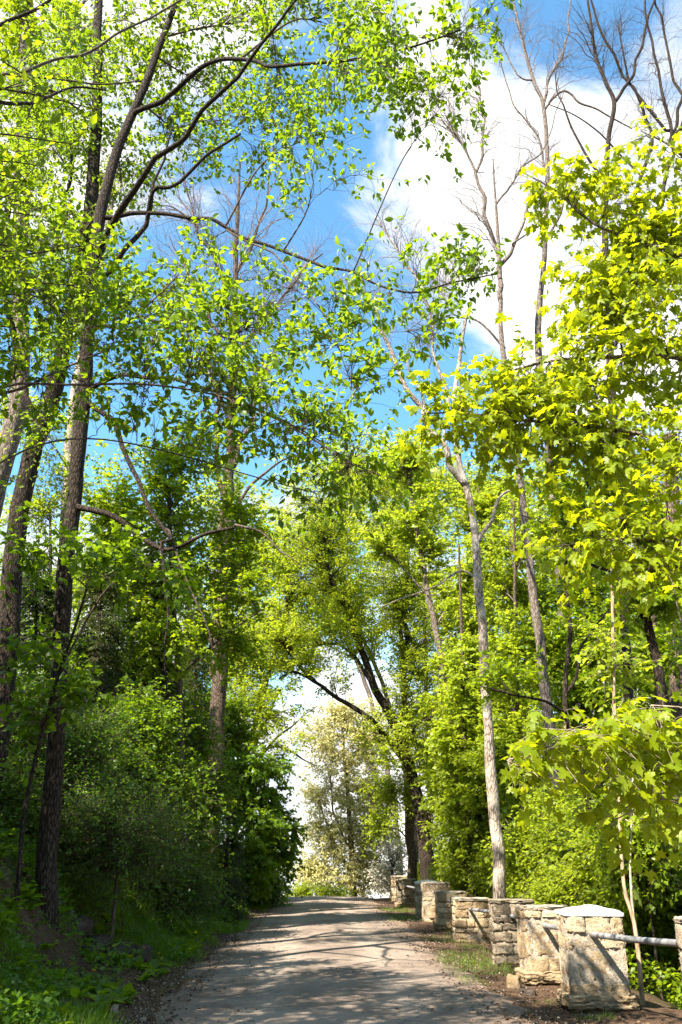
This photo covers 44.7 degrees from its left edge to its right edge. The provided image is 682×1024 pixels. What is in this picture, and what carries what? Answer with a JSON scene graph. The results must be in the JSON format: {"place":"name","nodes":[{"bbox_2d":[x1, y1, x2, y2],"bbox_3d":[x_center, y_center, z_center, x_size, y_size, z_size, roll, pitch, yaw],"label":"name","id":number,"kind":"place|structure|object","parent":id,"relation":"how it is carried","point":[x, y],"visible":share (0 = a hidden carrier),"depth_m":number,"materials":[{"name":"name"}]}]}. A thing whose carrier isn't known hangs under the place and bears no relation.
{"place":"outdoors","nodes":[
{"label":"outdoors","id":0,"kind":"place"},
{"bbox_2d":[0,764,681,1023],"bbox_3d":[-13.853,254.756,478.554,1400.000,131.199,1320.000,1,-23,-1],"label":"ground","id":1,"kind":"structure","parent":0,"point":[654,1009],"depth_m":11.29,"materials":[{"name":"soil"}]},
{"bbox_2d":[0,407,44,503],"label":"tree leaves","id":2,"kind":"object","parent":1,"relation":"on","point":[2,481],"visible":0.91,"depth_m":13.55,"materials":[{"name":"green plant"}]},
{"bbox_2d":[10,544,80,781],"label":"cedar tree","id":3,"kind":"object","parent":1,"relation":"on","point":[44,609],"visible":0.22,"depth_m":19.33,"materials":[{"name":"green plant"}]},
{"bbox_2d":[0,658,96,861],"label":"bush","id":4,"kind":"object","parent":1,"relation":"on","point":[12,797],"visible":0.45,"depth_m":13.67,"materials":[{"name":"green plant"}]},
{"bbox_2d":[0,0,109,190],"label":"tree leaves","id":5,"kind":"object","parent":1,"relation":"on","point":[44,87],"visible":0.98,"depth_m":6.77,"materials":[{"name":"green plant"}]},
{"bbox_2d":[0,0,111,517],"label":"tree","id":6,"kind":"object","parent":1,"relation":"on","point":[11,449],"visible":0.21,"depth_m":21.99,"materials":[{"name":"green plant"}]},
{"bbox_2d":[0,40,123,447],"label":"tree leaves","id":7,"kind":"object","parent":1,"relation":"on","point":[107,241],"visible":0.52,"depth_m":9.50,"materials":[{"name":"green plant"}]},
{"bbox_2d":[0,500,125,731],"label":"slope tree","id":8,"kind":"object","parent":1,"relation":"on","point":[52,573],"visible":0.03,"depth_m":31.39,"materials":[{"name":"green plant"}]},
{"bbox_2d":[0,0,135,826],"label":"forked tree","id":9,"kind":"object","parent":1,"relation":"on","point":[29,464],"visible":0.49,"depth_m":16.93,"materials":[{"name":"green plant"}]},
{"bbox_2d":[0,156,139,548],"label":"pale tree","id":10,"kind":"object","parent":1,"relation":"on","point":[38,507],"visible":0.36,"depth_m":24.99,"materials":[{"name":"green plant"}]},
{"bbox_2d":[73,915,93,938],"bbox_3d":[-4.093,6.512,13.002,0.410,0.360,0.374,19,-29,-38],"label":"bank rock","id":11,"kind":"object","parent":1,"relation":"on","point":[86,926],"visible":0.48,"depth_m":12.91,"materials":[{"name":"stone"}]},
{"bbox_2d":[13,694,158,913],"bbox_3d":[-5.050,5.198,15.248,3.366,3.906,3.170,1,-23,-1],"label":"bush","id":12,"kind":"object","parent":1,"relation":"on","point":[74,758],"visible":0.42,"depth_m":15.27,"materials":[{"name":"green plant"}]},
{"bbox_2d":[84,934,111,952],"bbox_3d":[-3.764,6.723,12.804,0.423,0.391,0.406,11,-25,-24],"label":"bank rock","id":13,"kind":"object","parent":1,"relation":"on","point":[103,938],"visible":0.33,"depth_m":12.72,"materials":[{"name":"stone"}]},
{"bbox_2d":[66,551,133,805],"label":"cedar tree","id":14,"kind":"object","parent":1,"relation":"on","point":[103,645],"visible":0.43,"depth_m":20.15,"materials":[{"name":"green plant"}]},
{"bbox_2d":[0,500,201,907],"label":"shade maple","id":15,"kind":"object","parent":1,"relation":"on","point":[99,560],"visible":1,"depth_m":11.71,"materials":[{"name":"green plant"}]},
{"bbox_2d":[101,943,129,961],"bbox_3d":[-3.427,6.733,12.589,0.412,0.357,0.388,11,-25,-25],"label":"bank rock","id":16,"kind":"object","parent":1,"relation":"on","point":[119,947],"visible":0.28,"depth_m":12.52,"materials":[{"name":"stone"}]},
{"bbox_2d":[113,940,134,949],"bbox_3d":[-3.474,6.916,13.039,0.357,0.332,0.432,-15,-27,32],"label":"bank rock","id":17,"kind":"object","parent":1,"relation":"on","point":[132,946],"visible":0.14,"depth_m":13.08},
{"bbox_2d":[19,738,229,942],"bbox_3d":[-3.721,5.727,14.244,3.583,3.463,3.328,1,-23,-1],"label":"bush","id":18,"kind":"object","parent":1,"relation":"on","point":[108,849],"visible":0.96,"depth_m":13.87,"materials":[{"name":"green plant"}]},
{"bbox_2d":[0,827,249,1023],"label":"weeds","id":19,"kind":"object","parent":1,"relation":"on","point":[123,993],"visible":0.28,"depth_m":10.85,"materials":[{"name":"green plant"}]},
{"bbox_2d":[0,750,250,1023],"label":"ground cover","id":20,"kind":"object","parent":1,"relation":"on","point":[33,994],"visible":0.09,"depth_m":11.01,"materials":[{"name":"green plant"}]},
{"bbox_2d":[37,625,229,871],"bbox_3d":[-5.785,6.210,21.951,5.785,7.391,4.081,8,-24,-18],"label":"bush","id":21,"kind":"object","parent":1,"relation":"on","point":[203,744],"visible":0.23,"depth_m":22.24,"materials":[{"name":"green plant"}]},
{"bbox_2d":[74,502,200,803],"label":"slope tree","id":22,"kind":"object","parent":1,"relation":"on","point":[124,618],"visible":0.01,"depth_m":33.62,"materials":[{"name":"green plant"}]},
{"bbox_2d":[37,672,242,895],"bbox_3d":[-4.248,5.871,17.885,4.258,4.770,3.807,1,-23,-1],"label":"bush","id":23,"kind":"object","parent":1,"relation":"on","point":[144,720],"visible":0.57,"depth_m":17.91,"materials":[{"name":"green plant"}]},
{"bbox_2d":[129,948,150,962],"bbox_3d":[-3.138,6.875,12.755,0.409,0.308,0.309,14,-27,-30],"label":"bank rock","id":24,"kind":"object","parent":1,"relation":"on","point":[146,957],"visible":0.33,"depth_m":12.71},
{"bbox_2d":[135,943,152,957],"bbox_3d":[-3.190,7.066,13.211,0.367,0.340,0.412,1,-23,-1],"label":"bank rock","id":25,"kind":"object","parent":1,"relation":"on","point":[148,947],"visible":0.24,"depth_m":13.25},
{"bbox_2d":[117,540,208,863],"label":"cedar tree","id":26,"kind":"object","parent":1,"relation":"on","point":[132,620],"visible":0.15,"depth_m":21.77,"materials":[{"name":"green plant"}]},
{"bbox_2d":[39,401,298,905],"bbox_3d":[-4.516,3.217,22.285,6.643,14.307,4.779,1,-23,-1],"label":"maple tree","id":27,"kind":"object","parent":1,"relation":"on","point":[172,489],"visible":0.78,"depth_m":23.03,"materials":[{"name":"green plant"}]},
{"bbox_2d":[120,839,245,938],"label":"bush","id":28,"kind":"object","parent":1,"relation":"on","point":[197,888],"visible":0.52,"depth_m":17.73,"materials":[{"name":"green plant"}]},
{"bbox_2d":[176,584,237,876],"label":"cedar tree","id":29,"kind":"object","parent":1,"relation":"on","point":[200,687],"visible":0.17,"depth_m":28.66,"materials":[{"name":"green plant"}]},
{"bbox_2d":[169,745,254,912],"bbox_3d":[-4.246,8.758,22.378,3.856,4.749,3.331,-9,-24,20],"label":"bush","id":30,"kind":"object","parent":1,"relation":"on","point":[213,810],"visible":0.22,"depth_m":22.00,"materials":[{"name":"green plant"}]},
{"bbox_2d":[0,0,432,546],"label":"tree","id":31,"kind":"object","parent":1,"relation":"on","point":[251,391],"visible":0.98,"depth_m":8.53,"materials":[{"name":"green plant"}]},
{"bbox_2d":[169,522,265,827],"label":"slope tree","id":32,"kind":"object","parent":1,"relation":"on","point":[208,656],"visible":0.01,"depth_m":38.12,"materials":[{"name":"green plant"}]},
{"bbox_2d":[183,672,268,891],"bbox_3d":[-4.850,9.838,29.995,4.467,7.921,3.453,1,-23,-1],"label":"bush","id":33,"kind":"object","parent":1,"relation":"on","point":[235,728],"visible":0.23,"depth_m":30.31,"materials":[{"name":"green plant"}]},
{"bbox_2d":[198,805,253,921],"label":"fir tree","id":34,"kind":"object","parent":1,"relation":"on","point":[227,844],"visible":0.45,"depth_m":23.70,"materials":[{"name":"green plant"}]},
{"bbox_2d":[161,465,293,821],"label":"background tree","id":35,"kind":"object","parent":1,"relation":"on","point":[204,494],"visible":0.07,"depth_m":46.02,"materials":[{"name":"green plant"}]},
{"bbox_2d":[113,142,353,903],"bbox_3d":[-4.919,-2.169,29.981,11.538,30.131,6.018,1,-23,-1],"label":"ash tree","id":36,"kind":"object","parent":1,"relation":"on","point":[218,693],"visible":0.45,"depth_m":32.88,"materials":[{"name":"brown plant"}]},
{"bbox_2d":[0,0,523,930],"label":"cherry tree","id":37,"kind":"object","parent":1,"relation":"on","point":[374,50],"visible":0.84,"depth_m":14.20,"materials":[{"name":"green plant"}]},
{"bbox_2d":[221,841,302,907],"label":"bush","id":38,"kind":"object","parent":1,"relation":"on","point":[277,896],"visible":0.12,"depth_m":29.90,"materials":[{"name":"green plant"}]},
{"bbox_2d":[223,742,310,912],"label":"hanging maple","id":39,"kind":"object","parent":1,"relation":"on","point":[265,857],"visible":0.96,"depth_m":28.31,"materials":[{"name":"green plant"}]},
{"bbox_2d":[199,505,351,836],"bbox_3d":[-3.021,7.461,35.564,7.224,16.891,4.082,1,-23,-1],"label":"clump tree","id":40,"kind":"object","parent":1,"relation":"on","point":[268,715],"visible":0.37,"depth_m":35.69,"materials":[{"name":"green plant"}]},
{"bbox_2d":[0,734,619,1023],"bbox_3d":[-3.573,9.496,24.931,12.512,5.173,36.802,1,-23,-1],"label":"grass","id":41,"kind":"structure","parent":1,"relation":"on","point":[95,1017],"depth_m":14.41,"materials":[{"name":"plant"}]},
{"bbox_2d":[285,874,355,896],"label":"yellow bush","id":42,"kind":"object","parent":1,"relation":"on","point":[301,890],"visible":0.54,"depth_m":44.34,"materials":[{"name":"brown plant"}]},
{"bbox_2d":[248,467,403,874],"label":"background tree","id":43,"kind":"object","parent":1,"relation":"on","point":[366,686],"visible":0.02,"depth_m":61.07,"materials":[{"name":"green plant"}]},
{"bbox_2d":[2,901,653,1023],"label":"leaf litter","id":44,"kind":"object","parent":1,"relation":"on","point":[201,981],"visible":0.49,"depth_m":11.41,"materials":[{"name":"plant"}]},
{"bbox_2d":[282,693,407,897],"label":"blossom tree","id":45,"kind":"object","parent":1,"relation":"on","point":[345,721],"visible":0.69,"depth_m":50.58,"materials":[{"name":"grey plant"}]},
{"bbox_2d":[256,417,455,861],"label":"background tree","id":46,"kind":"object","parent":1,"relation":"on","point":[370,567],"visible":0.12,"depth_m":42.84,"materials":[{"name":"green plant"}]},
{"bbox_2d":[247,427,473,879],"bbox_3d":[0.841,5.249,33.959,9.725,20.313,5.515,-3,-23,7],"label":"arching tree","id":47,"kind":"object","parent":1,"relation":"on","point":[400,610],"visible":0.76,"depth_m":33.40,"materials":[{"name":"green plant"}]},
{"bbox_2d":[360,837,407,897],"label":"apple tree","id":48,"kind":"object","parent":1,"relation":"on","point":[392,861],"visible":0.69,"depth_m":40.45,"materials":[{"name":"white plant"}]},
{"bbox_2d":[391,876,406,900],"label":"stone pillar","id":49,"kind":"structure","parent":1,"relation":"on","point":[393,889],"depth_m":36.14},
{"bbox_2d":[394,878,415,907],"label":"stone pillar","id":50,"kind":"structure","parent":1,"relation":"on","point":[405,896],"depth_m":31.00,"materials":[{"name":"stone"}]},
{"bbox_2d":[337,440,473,843],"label":"background tree","id":51,"kind":"object","parent":1,"relation":"on","point":[426,679],"visible":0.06,"depth_m":48.87,"materials":[{"name":"green plant"}]},
{"bbox_2d":[404,862,420,880],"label":"understory shrub","id":52,"kind":"object","parent":1,"relation":"on","point":[418,872],"visible":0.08,"depth_m":35.85,"materials":[{"name":"green plant"}]},
{"bbox_2d":[354,625,472,880],"bbox_3d":[2.875,9.061,32.625,4.882,12.148,3.472,1,-23,-1],"label":"twin trunk","id":53,"kind":"object","parent":1,"relation":"on","point":[390,789],"visible":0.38,"depth_m":31.70,"materials":[{"name":"green plant"}]},
{"bbox_2d":[313,180,519,898],"bbox_3d":[1.724,-0.380,20.703,5.256,20.247,3.052,-7,-24,17],"label":"dead tree","id":54,"kind":"object","parent":1,"relation":"on","point":[499,862],"visible":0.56,"depth_m":20.22,"materials":[{"name":"brown plant"}]},
{"bbox_2d":[414,879,439,918],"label":"stone pillar","id":55,"kind":"structure","parent":1,"relation":"on","point":[418,903],"depth_m":25.44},
{"bbox_2d":[350,427,519,896],"bbox_3d":[3.619,4.698,28.469,6.606,17.204,2.827,1,-23,-1],"label":"slender tree","id":56,"kind":"object","parent":1,"relation":"on","point":[484,507],"visible":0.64,"depth_m":29.73,"materials":[{"name":"green plant"}]},
{"bbox_2d":[421,882,449,921],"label":"stone pillar","id":57,"kind":"structure","parent":1,"relation":"on","point":[428,889],"depth_m":23.79,"materials":[{"name":"stone"}]},
{"bbox_2d":[433,890,466,930],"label":"stone pillar","id":58,"kind":"structure","parent":1,"relation":"on","point":[442,913],"depth_m":20.97,"materials":[{"name":"stone"}]},
{"bbox_2d":[422,846,480,896],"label":"understory shrub","id":59,"kind":"object","parent":1,"relation":"on","point":[433,876],"visible":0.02,"depth_m":26.54,"materials":[{"name":"green plant"}]},
{"bbox_2d":[428,841,484,896],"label":"understory shrub","id":60,"kind":"object","parent":1,"relation":"on","point":[462,884],"visible":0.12,"depth_m":25.16,"materials":[{"name":"green plant"}]},
{"bbox_2d":[450,897,490,943],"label":"stone pillar","id":61,"kind":"structure","parent":1,"relation":"on","point":[467,925],"depth_m":18.24,"materials":[{"name":"stone"}]},
{"bbox_2d":[468,908,488,912],"bbox_3d":[2.901,7.933,16.523,0.069,0.220,4.073,1,-23,-2],"label":"pipe rail","id":62,"kind":"object","parent":61,"relation":"attached to","point":[479,910],"visible":0.54,"depth_m":17.11,"materials":[{"name":"metal"}]},
{"bbox_2d":[411,460,535,851],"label":"forest maple","id":63,"kind":"object","parent":1,"relation":"on","point":[449,501],"visible":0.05,"depth_m":41.43,"materials":[{"name":"green plant"}]},
{"bbox_2d":[383,29,564,792],"bbox_3d":[4.882,-3.841,25.648,6.844,31.894,3.570,1,-23,-1],"label":"tall snag","id":64,"kind":"object","parent":1,"relation":"on","point":[545,694],"visible":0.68,"depth_m":27.77,"materials":[{"name":"grey plant"}]},
{"bbox_2d":[410,544,538,897],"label":"forest maple","id":65,"kind":"object","parent":1,"relation":"on","point":[458,795],"visible":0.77,"depth_m":24.76,"materials":[{"name":"green plant"}]},
{"bbox_2d":[457,833,506,898],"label":"understory shrub","id":66,"kind":"object","parent":1,"relation":"on","point":[477,879],"visible":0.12,"depth_m":23.29,"materials":[{"name":"green plant"}]},
{"bbox_2d":[431,455,558,827],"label":"background tree","id":67,"kind":"object","parent":1,"relation":"on","point":[504,528],"visible":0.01,"depth_m":47.62,"materials":[{"name":"green plant"}]},
{"bbox_2d":[481,821,518,896],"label":"understory shrub","id":68,"kind":"object","parent":1,"relation":"on","point":[490,865],"visible":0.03,"depth_m":22.38,"materials":[{"name":"green plant"}]},
{"bbox_2d":[492,839,526,898],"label":"understory shrub","id":69,"kind":"object","parent":1,"relation":"on","point":[509,894],"visible":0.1,"depth_m":19.61,"materials":[{"name":"green plant"}]},
{"bbox_2d":[488,898,533,965],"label":"stone pillar","id":70,"kind":"structure","parent":1,"relation":"on","point":[503,935],"depth_m":14.20,"materials":[{"name":"stone"}]},
{"bbox_2d":[442,449,585,829],"bbox_3d":[8.357,6.770,34.081,6.080,20.770,6.463,-17,-28,34],"label":"forest maple","id":71,"kind":"object","parent":1,"relation":"on","point":[492,482],"visible":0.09,"depth_m":36.11,"materials":[{"name":"green plant"}]},
{"bbox_2d":[506,973,521,988],"bbox_3d":[2.420,6.612,11.618,0.212,0.264,0.230,-5,-23,11],"label":"fallen stone","id":72,"kind":"object","parent":1,"relation":"on","point":[513,981],"visible":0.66,"depth_m":11.56,"materials":[{"name":"stone"}]},
{"bbox_2d":[456,492,574,846],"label":"forest maple","id":73,"kind":"object","parent":1,"relation":"on","point":[514,609],"visible":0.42,"depth_m":26.19,"materials":[{"name":"green plant"}]},
{"bbox_2d":[509,861,541,898],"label":"understory shrub","id":74,"kind":"object","parent":1,"relation":"on","point":[529,870],"depth_m":17.47,"materials":[{"name":"green plant"}]},
{"bbox_2d":[518,988,535,995],"bbox_3d":[2.474,6.398,11.055,0.240,0.112,0.188,1,-23,-1],"label":"fallen stone","id":75,"kind":"object","parent":1,"relation":"on","point":[528,991],"visible":0.84,"depth_m":11.00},
{"bbox_2d":[475,785,596,898],"bbox_3d":[4.668,7.852,17.788,3.547,3.911,2.212,-8,-24,17],"label":"understory shrub","id":76,"kind":"object","parent":1,"relation":"on","point":[511,856],"visible":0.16,"depth_m":18.04,"materials":[{"name":"green plant"}]},
{"bbox_2d":[466,516,609,840],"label":"dark fork tree","id":77,"kind":"object","parent":1,"relation":"on","point":[492,685],"visible":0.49,"depth_m":15.61,"materials":[{"name":"green plant"}]},
{"bbox_2d":[397,102,681,816],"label":"sugar maple","id":78,"kind":"object","parent":1,"relation":"on","point":[638,243],"visible":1,"depth_m":8.14,"materials":[{"name":"green plant"}]},
{"bbox_2d":[514,904,568,985],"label":"stone pillar","id":79,"kind":"structure","parent":1,"relation":"on","point":[538,950],"depth_m":12.07,"materials":[{"name":"stone"}]},
{"bbox_2d":[542,923,557,929],"bbox_3d":[3.017,5.674,11.345,0.068,0.143,1.873,1,-23,-3],"label":"pipe rail","id":80,"kind":"object","parent":79,"relation":"attached to","point":[549,926],"visible":0.38,"depth_m":11.79,"materials":[{"name":"metal"}]},
{"bbox_2d":[460,0,631,783],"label":"bare tree","id":81,"kind":"object","parent":1,"relation":"on","point":[538,323],"visible":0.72,"depth_m":33.02,"materials":[{"name":"grey plant"}]},
{"bbox_2d":[509,781,592,898],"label":"understory shrub","id":82,"kind":"object","parent":1,"relation":"on","point":[522,851],"visible":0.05,"depth_m":17.93,"materials":[{"name":"green plant"}]},
{"bbox_2d":[515,857,598,906],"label":"understory shrub","id":83,"kind":"object","parent":1,"relation":"on","point":[552,892],"visible":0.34,"depth_m":15.30,"materials":[{"name":"green plant"}]},
{"bbox_2d":[504,462,636,799],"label":"background tree","id":84,"kind":"object","parent":1,"relation":"on","point":[551,583],"depth_m":46.02,"materials":[{"name":"green plant"}]},
{"bbox_2d":[517,801,624,929],"bbox_3d":[4.635,7.532,16.579,2.054,3.358,3.295,3,-23,-6],"label":"understory shrub","id":85,"kind":"object","parent":1,"relation":"on","point":[546,834],"visible":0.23,"depth_m":16.84,"materials":[{"name":"green plant"}]},
{"bbox_2d":[521,536,637,799],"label":"tree","id":86,"kind":"object","parent":1,"relation":"on","point":[546,607],"visible":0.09,"depth_m":27.99,"materials":[{"name":"green plant"}]},
{"bbox_2d":[533,828,628,934],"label":"understory shrub","id":87,"kind":"object","parent":1,"relation":"on","point":[560,860],"depth_m":16.27,"materials":[{"name":"green plant"}]},
{"bbox_2d":[514,508,657,812],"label":"forest maple","id":88,"kind":"object","parent":1,"relation":"on","point":[580,695],"visible":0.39,"depth_m":23.23,"materials":[{"name":"green plant"}]},
{"bbox_2d":[500,676,681,906],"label":"young maple","id":89,"kind":"object","parent":1,"relation":"on","point":[607,745],"visible":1,"depth_m":4.75,"materials":[{"name":"green plant"}]},
{"bbox_2d":[554,904,639,1011],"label":"stone pillar","id":90,"kind":"structure","parent":1,"relation":"on","point":[594,975],"depth_m":9.99,"materials":[{"name":"stone"}]},
{"bbox_2d":[589,932,677,946],"bbox_3d":[3.278,4.609,8.951,0.068,0.165,2.656,4,-23,-10],"label":"pipe rail","id":91,"kind":"object","parent":90,"relation":"attached to","point":[642,940],"visible":0.96,"depth_m":9.10,"materials":[{"name":"metal"}]},
{"bbox_2d":[515,458,681,754],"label":"leaning tree","id":92,"kind":"object","parent":1,"relation":"on","point":[663,606],"visible":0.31,"depth_m":13.61,"materials":[{"name":"green plant"}]},
{"bbox_2d":[525,0,681,989],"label":"leafless tree","id":93,"kind":"object","parent":1,"relation":"on","point":[640,100],"visible":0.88,"depth_m":23.76,"materials":[{"name":"brown plant"}]},
{"bbox_2d":[549,794,681,992],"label":"understory shrub","id":94,"kind":"object","parent":1,"relation":"on","point":[585,850],"visible":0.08,"depth_m":14.56,"materials":[{"name":"green plant"}]},
{"bbox_2d":[570,859,662,991],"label":"understory shrub","id":95,"kind":"object","parent":1,"relation":"on","point":[643,953],"depth_m":14.37,"materials":[{"name":"green plant"}]},
{"bbox_2d":[564,553,679,1004],"bbox_3d":[3.977,3.337,11.453,1.380,6.292,1.396,-7,-24,16],"label":"forked sapling","id":96,"kind":"object","parent":1,"relation":"on","point":[611,647],"visible":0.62,"depth_m":11.94,"materials":[{"name":"green plant"}]},
{"bbox_2d":[570,435,681,796],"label":"forest maple","id":97,"kind":"object","parent":1,"relation":"on","point":[652,477],"depth_m":39.38,"materials":[{"name":"green plant"}]},
{"bbox_2d":[575,772,681,998],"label":"understory shrub","id":98,"kind":"object","parent":1,"relation":"on","point":[668,877],"visible":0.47,"depth_m":12.60,"materials":[{"name":"green plant"}]},
{"bbox_2d":[591,589,672,980],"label":"forest maple","id":99,"kind":"object","parent":1,"relation":"on","point":[653,700],"visible":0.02,"depth_m":27.39,"materials":[{"name":"green plant"}]},
{"bbox_2d":[592,875,681,967],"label":"understory shrub","id":100,"kind":"object","parent":1,"relation":"on","point":[667,927],"visible":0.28,"depth_m":13.37,"materials":[{"name":"green plant"}]},
{"bbox_2d":[615,432,681,1004],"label":"edge tree","id":101,"kind":"object","parent":1,"relation":"on","point":[673,660],"visible":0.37,"depth_m":19.51,"materials":[{"name":"green plant"}]},
{"bbox_2d":[629,934,674,966],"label":"understory shrub","id":102,"kind":"object","parent":1,"relation":"on","point":[667,949],"visible":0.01,"depth_m":14.57,"materials":[{"name":"green plant"}]},
{"bbox_2d":[626,949,681,1009],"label":"ground cover","id":103,"kind":"object","parent":1,"relation":"on","point":[669,987],"visible":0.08,"depth_m":12.02,"materials":[{"name":"green plant"}]},
{"bbox_2d":[659,946,681,980],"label":"understory shrub","id":104,"kind":"object","parent":1,"relation":"on","point":[675,959],"visible":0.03,"depth_m":17.27,"materials":[{"name":"green plant"}]},
{"bbox_2d":[672,916,681,982],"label":"stone pillar","id":105,"kind":"structure","parent":1,"relation":"on","point":[677,920],"depth_m":7.76,"materials":[{"name":"stone"}]},
{"bbox_2d":[0,0,681,897],"label":"sky","id":106,"kind":"structure","parent":0,"point":[521,272],"materials":[{"name":"blue"}]},
{"bbox_2d":[155,896,532,1023],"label":"road","id":107,"kind":"structure","parent":0,"point":[316,977],"depth_m":11.80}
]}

